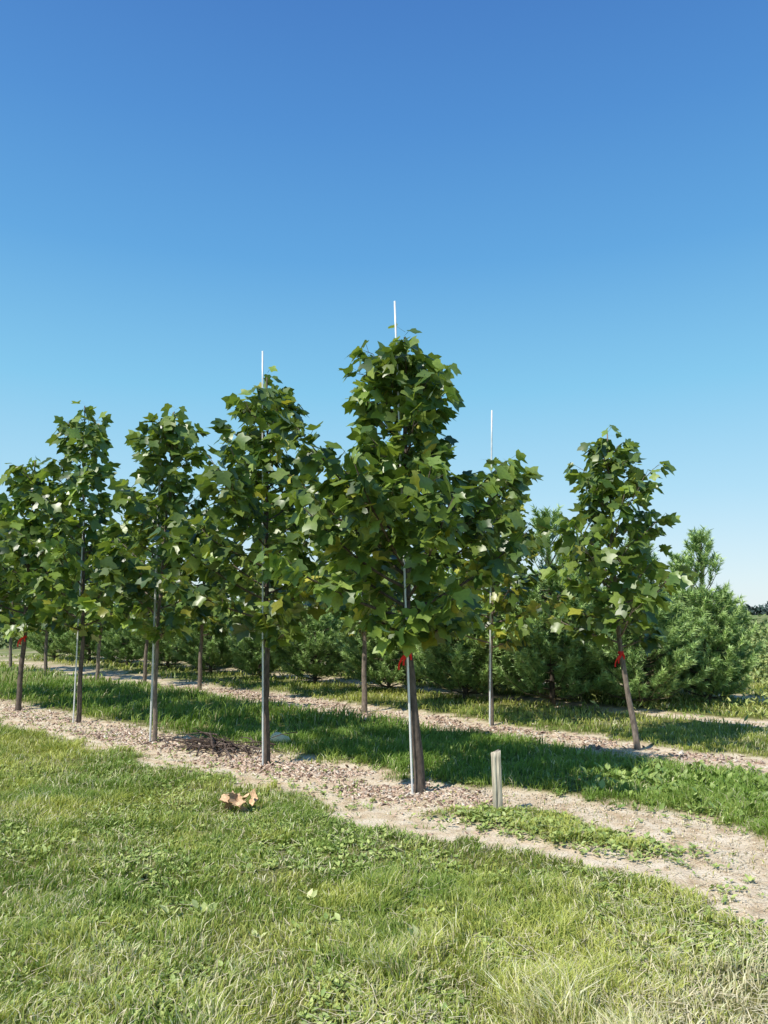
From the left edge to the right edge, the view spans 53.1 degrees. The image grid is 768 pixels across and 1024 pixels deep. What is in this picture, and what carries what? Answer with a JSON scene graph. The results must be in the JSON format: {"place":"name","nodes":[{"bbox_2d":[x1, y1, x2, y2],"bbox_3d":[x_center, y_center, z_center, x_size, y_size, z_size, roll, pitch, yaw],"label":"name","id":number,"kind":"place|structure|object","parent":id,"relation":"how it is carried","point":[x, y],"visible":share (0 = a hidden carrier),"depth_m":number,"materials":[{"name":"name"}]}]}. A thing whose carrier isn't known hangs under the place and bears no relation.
{"place":"outdoors","nodes":[
{"label":"outdoors","id":0,"kind":"place"},
{"bbox_2d":[0,615,767,1023],"bbox_3d":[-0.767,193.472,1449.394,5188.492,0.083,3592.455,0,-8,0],"label":"ground","id":1,"kind":"structure","parent":0,"point":[364,815],"depth_m":6.71,"materials":[{"name":"soil"}]},
{"bbox_2d":[0,572,23,669],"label":"tulip tree","id":2,"kind":"object","parent":1,"relation":"on","point":[11,603],"visible":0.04,"depth_m":21.84,"materials":[{"name":"green plant"}]},
{"bbox_2d":[0,498,49,612],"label":"tulip tree","id":3,"kind":"object","parent":1,"relation":"on","point":[10,585],"visible":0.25,"depth_m":15.00,"materials":[{"name":"green plant"}]},
{"bbox_2d":[2,537,69,675],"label":"tulip tree","id":4,"kind":"object","parent":1,"relation":"on","point":[18,608],"visible":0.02,"depth_m":20.20,"materials":[{"name":"green plant"}]},
{"bbox_2d":[19,612,71,658],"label":"pine tree","id":5,"kind":"object","parent":1,"relation":"on","point":[38,646],"visible":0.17,"depth_m":26.54,"materials":[{"name":"green plant"}]},
{"bbox_2d":[0,457,93,710],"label":"tulip tree","id":6,"kind":"object","parent":1,"relation":"on","point":[32,526],"visible":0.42,"depth_m":13.21,"materials":[{"name":"green plant"}]},
{"bbox_2d":[0,400,152,722],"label":"tulip tree","id":7,"kind":"object","parent":1,"relation":"on","point":[63,524],"visible":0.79,"depth_m":11.75,"materials":[{"name":"green plant"}]},
{"bbox_2d":[49,609,109,661],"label":"pine tree","id":8,"kind":"object","parent":1,"relation":"on","point":[69,644],"visible":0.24,"depth_m":25.10,"materials":[{"name":"green plant"}]},
{"bbox_2d":[72,451,86,722],"bbox_3d":[-4.680,1.072,11.862,0.022,4.352,0.021,0,-8,0],"label":"tree stake","id":9,"kind":"object","parent":1,"relation":"on","point":[77,630],"visible":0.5,"depth_m":11.72,"materials":[{"name":"grey metal"}]},
{"bbox_2d":[60,530,130,679],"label":"tulip tree","id":10,"kind":"object","parent":1,"relation":"on","point":[100,629],"visible":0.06,"depth_m":19.06,"materials":[{"name":"green plant"}]},
{"bbox_2d":[94,605,151,664],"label":"pine tree","id":11,"kind":"object","parent":1,"relation":"on","point":[118,643],"visible":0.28,"depth_m":23.53,"materials":[{"name":"green plant"}]},
{"bbox_2d":[110,521,195,682],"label":"tulip tree","id":12,"kind":"object","parent":1,"relation":"on","point":[147,616],"visible":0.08,"depth_m":17.67,"materials":[{"name":"green plant"}]},
{"bbox_2d":[149,426,161,740],"bbox_3d":[-2.985,0.883,10.071,0.038,4.253,0.027,0,-8,0],"label":"tree stake","id":13,"kind":"object","parent":1,"relation":"on","point":[152,673],"visible":0.58,"depth_m":9.93,"materials":[{"name":"grey metal"}]},
{"bbox_2d":[121,611,205,667],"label":"pine tree","id":14,"kind":"object","parent":1,"relation":"on","point":[165,653],"visible":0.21,"depth_m":21.94,"materials":[{"name":"green plant"}]},
{"bbox_2d":[74,403,258,741],"bbox_3d":[-3.064,0.775,10.276,2.274,4.530,2.691,6,-10,-39],"label":"tulip tree","id":15,"kind":"object","parent":1,"relation":"on","point":[121,560],"visible":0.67,"depth_m":9.95,"materials":[{"name":"green plant"}]},
{"bbox_2d":[163,507,237,689],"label":"tulip tree","id":16,"kind":"object","parent":1,"relation":"on","point":[201,625],"visible":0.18,"depth_m":16.55,"materials":[{"name":"green plant"}]},
{"bbox_2d":[169,583,239,673],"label":"pine tree","id":17,"kind":"object","parent":1,"relation":"on","point":[214,650],"visible":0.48,"depth_m":20.41,"materials":[{"name":"green plant"}]},
{"bbox_2d":[134,728,296,759],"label":"fallen branches","id":18,"kind":"object","parent":1,"relation":"on","point":[212,743],"visible":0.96,"depth_m":9.08,"materials":[{"name":"brown wood"}]},
{"bbox_2d":[209,597,256,662],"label":"pine tree","id":19,"kind":"object","parent":1,"relation":"on","point":[237,599],"depth_m":23.44,"materials":[{"name":"green plant"}]},
{"bbox_2d":[220,788,258,812],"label":"dead leaves","id":20,"kind":"object","parent":1,"relation":"on","point":[231,799],"visible":0.99,"depth_m":6.20,"materials":[{"name":"beige plant"}]},
{"bbox_2d":[135,366,354,763],"bbox_3d":[-1.518,0.528,8.448,2.369,4.502,2.393,6,-9,-36],"label":"tulip tree","id":21,"kind":"object","parent":1,"relation":"on","point":[244,491],"visible":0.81,"depth_m":8.42,"materials":[{"name":"green plant"}]},
{"bbox_2d":[227,608,287,677],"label":"pine tree","id":22,"kind":"object","parent":1,"relation":"on","point":[247,656],"visible":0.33,"depth_m":18.91,"materials":[{"name":"green plant"}]},
{"bbox_2d":[226,517,317,687],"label":"tulip tree","id":23,"kind":"object","parent":1,"relation":"on","point":[245,607],"visible":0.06,"depth_m":15.13,"materials":[{"name":"green plant"}]},
{"bbox_2d":[270,732,290,744],"bbox_3d":[-1.275,2.792,9.481,0.264,0.163,0.145,-1,-8,5],"label":"rock","id":24,"kind":"object","parent":1,"relation":"on","point":[281,737],"visible":0.69,"depth_m":9.43,"materials":[{"name":"grey stone"}]},
{"bbox_2d":[270,601,360,683],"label":"pine tree","id":25,"kind":"object","parent":1,"relation":"on","point":[326,629],"visible":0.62,"depth_m":17.44,"materials":[{"name":"green plant"}]},
{"bbox_2d":[318,575,382,671],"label":"pine tree","id":26,"kind":"object","parent":1,"relation":"on","point":[356,635],"visible":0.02,"depth_m":19.93,"materials":[{"name":"green plant"}]},
{"bbox_2d":[294,518,411,712],"bbox_3d":[-0.435,1.350,12.925,2.512,4.068,2.026,0,-8,0],"label":"tulip tree","id":27,"kind":"object","parent":1,"relation":"on","point":[348,622],"visible":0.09,"depth_m":12.92,"materials":[{"name":"green plant"}]},
{"bbox_2d":[335,581,427,690],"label":"pine tree","id":28,"kind":"object","parent":1,"relation":"on","point":[387,670],"visible":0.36,"depth_m":15.73,"materials":[{"name":"green plant"}]},
{"bbox_2d":[0,653,767,1023],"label":"grass","id":29,"kind":"structure","parent":1,"relation":"on","point":[520,993],"depth_m":4.42,"materials":[{"name":"green plant"}]},
{"bbox_2d":[0,707,767,1023],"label":"broadleaf weeds","id":30,"kind":"object","parent":1,"relation":"on","point":[476,816],"visible":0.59,"depth_m":4.94,"materials":[{"name":"green plant"}]},
{"bbox_2d":[0,679,767,834],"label":"mulch","id":31,"kind":"object","parent":1,"relation":"on","point":[335,771],"visible":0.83,"depth_m":8.77,"materials":[{"name":"brown wood"}]},
{"bbox_2d":[262,351,263,764],"bbox_3d":[-1.350,0.459,8.564,0.120,4.672,0.019,0,-8,0],"label":"tree stake","id":32,"kind":"object","parent":31,"relation":"in","point":[262,612],"visible":0.65,"depth_m":8.40,"materials":[{"name":"grey metal"}]},
{"bbox_2d":[0,602,767,648],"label":"background shrub row","id":33,"kind":"object","parent":1,"relation":"on","point":[4,645],"visible":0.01,"depth_m":35.65,"materials":[{"name":"green plant"}]},
{"bbox_2d":[394,301,413,793],"bbox_3d":[0.182,0.272,7.247,0.179,4.712,0.020,2,-8,-14],"label":"tree stake","id":34,"kind":"object","parent":1,"relation":"on","point":[408,681],"visible":0.64,"depth_m":7.10,"materials":[{"name":"grey metal"}]},
{"bbox_2d":[253,324,557,793],"bbox_3d":[0.168,0.393,7.327,2.540,4.499,2.741,-5,-9,32],"label":"tulip tree","id":35,"kind":"object","parent":1,"relation":"on","point":[369,503],"visible":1,"depth_m":7.10,"materials":[{"name":"green plant"}]},
{"bbox_2d":[381,584,441,681],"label":"pine tree","id":36,"kind":"object","parent":1,"relation":"on","point":[400,653],"visible":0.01,"depth_m":18.28,"materials":[{"name":"green plant"}]},
{"bbox_2d":[400,568,514,698],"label":"pine tree","id":37,"kind":"object","parent":1,"relation":"on","point":[460,670],"visible":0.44,"depth_m":14.11,"materials":[{"name":"green plant"}]},
{"bbox_2d":[489,410,492,725],"bbox_3d":[1.610,0.808,11.594,0.146,4.813,0.025,0,-8,0],"label":"tree stake","id":38,"kind":"object","parent":1,"relation":"on","point":[490,598],"visible":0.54,"depth_m":11.43,"materials":[{"name":"grey metal"}]},
{"bbox_2d":[442,587,544,689],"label":"pine tree","id":39,"kind":"object","parent":1,"relation":"on","point":[486,647],"visible":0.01,"depth_m":16.13,"materials":[{"name":"green plant"}]},
{"bbox_2d":[491,749,502,808],"bbox_3d":[0.934,2.241,6.361,0.089,0.534,0.061,0,-8,0],"label":"wooden post","id":40,"kind":"object","parent":1,"relation":"on","point":[496,778],"visible":0.84,"depth_m":6.34,"materials":[{"name":"brown wood"}]},
{"bbox_2d":[237,662,767,724],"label":"rough herbs","id":41,"kind":"object","parent":1,"relation":"on","point":[765,693],"visible":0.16,"depth_m":13.75,"materials":[{"name":"green plant"}]},
{"bbox_2d":[430,457,583,725],"bbox_3d":[1.599,1.212,11.753,2.619,4.046,2.521,0,-8,0],"label":"tulip tree","id":42,"kind":"object","parent":1,"relation":"on","point":[499,604],"visible":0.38,"depth_m":11.38,"materials":[{"name":"green plant"}]},
{"bbox_2d":[471,503,625,706],"bbox_3d":[2.962,1.636,13.876,2.778,3.704,2.815,2,-8,-15],"label":"pine tree","id":43,"kind":"object","parent":1,"relation":"on","point":[534,671],"visible":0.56,"depth_m":13.29,"materials":[{"name":"green plant"}]},
{"bbox_2d":[330,601,767,614],"bbox_3d":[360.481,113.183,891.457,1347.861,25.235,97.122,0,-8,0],"label":"distant treeline","id":44,"kind":"object","parent":1,"relation":"on","point":[760,609],"visible":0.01,"depth_m":885.78,"materials":[{"name":"green plant"}]},
{"bbox_2d":[352,778,767,931],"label":"soil clods","id":45,"kind":"object","parent":1,"relation":"on","point":[653,823],"visible":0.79,"depth_m":5.92,"materials":[{"name":"brown soil"}]},
{"bbox_2d":[531,548,634,686],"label":"pine tree","id":46,"kind":"object","parent":1,"relation":"on","point":[560,599],"visible":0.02,"depth_m":15.71,"materials":[{"name":"green plant"}]},
{"bbox_2d":[536,425,698,749],"bbox_3d":[2.973,0.922,9.645,1.997,4.082,2.406,0,-8,0],"label":"tulip tree","id":47,"kind":"object","parent":1,"relation":"on","point":[609,492],"visible":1,"depth_m":9.45,"materials":[{"name":"green plant"}]},
{"bbox_2d":[574,545,712,706],"bbox_3d":[4.478,1.988,13.573,2.427,2.915,2.505,-2,-8,14],"label":"pine tree","id":48,"kind":"object","parent":1,"relation":"on","point":[673,664],"visible":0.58,"depth_m":13.01,"materials":[{"name":"green plant"}]},
{"bbox_2d":[619,534,702,688],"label":"pine tree","id":49,"kind":"object","parent":1,"relation":"on","point":[649,544],"depth_m":15.80,"materials":[{"name":"green plant"}]},
{"bbox_2d":[663,550,726,691],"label":"pine tree","id":50,"kind":"object","parent":1,"relation":"on","point":[676,559],"visible":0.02,"depth_m":16.31,"materials":[{"name":"green plant"}]},
{"bbox_2d":[654,525,764,703],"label":"pine tree","id":51,"kind":"object","parent":1,"relation":"on","point":[725,636],"visible":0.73,"depth_m":13.68,"materials":[{"name":"green plant"}]},
{"bbox_2d":[722,624,767,689],"bbox_3d":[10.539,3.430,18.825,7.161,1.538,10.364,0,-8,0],"label":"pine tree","id":52,"kind":"object","parent":1,"relation":"on","point":[764,661],"visible":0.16,"depth_m":18.15,"materials":[{"name":"green plant"}]},
{"bbox_2d":[0,0,767,607],"label":"sky","id":53,"kind":"structure","parent":0,"point":[566,201],"materials":[{"name":"blue"}]}
]}

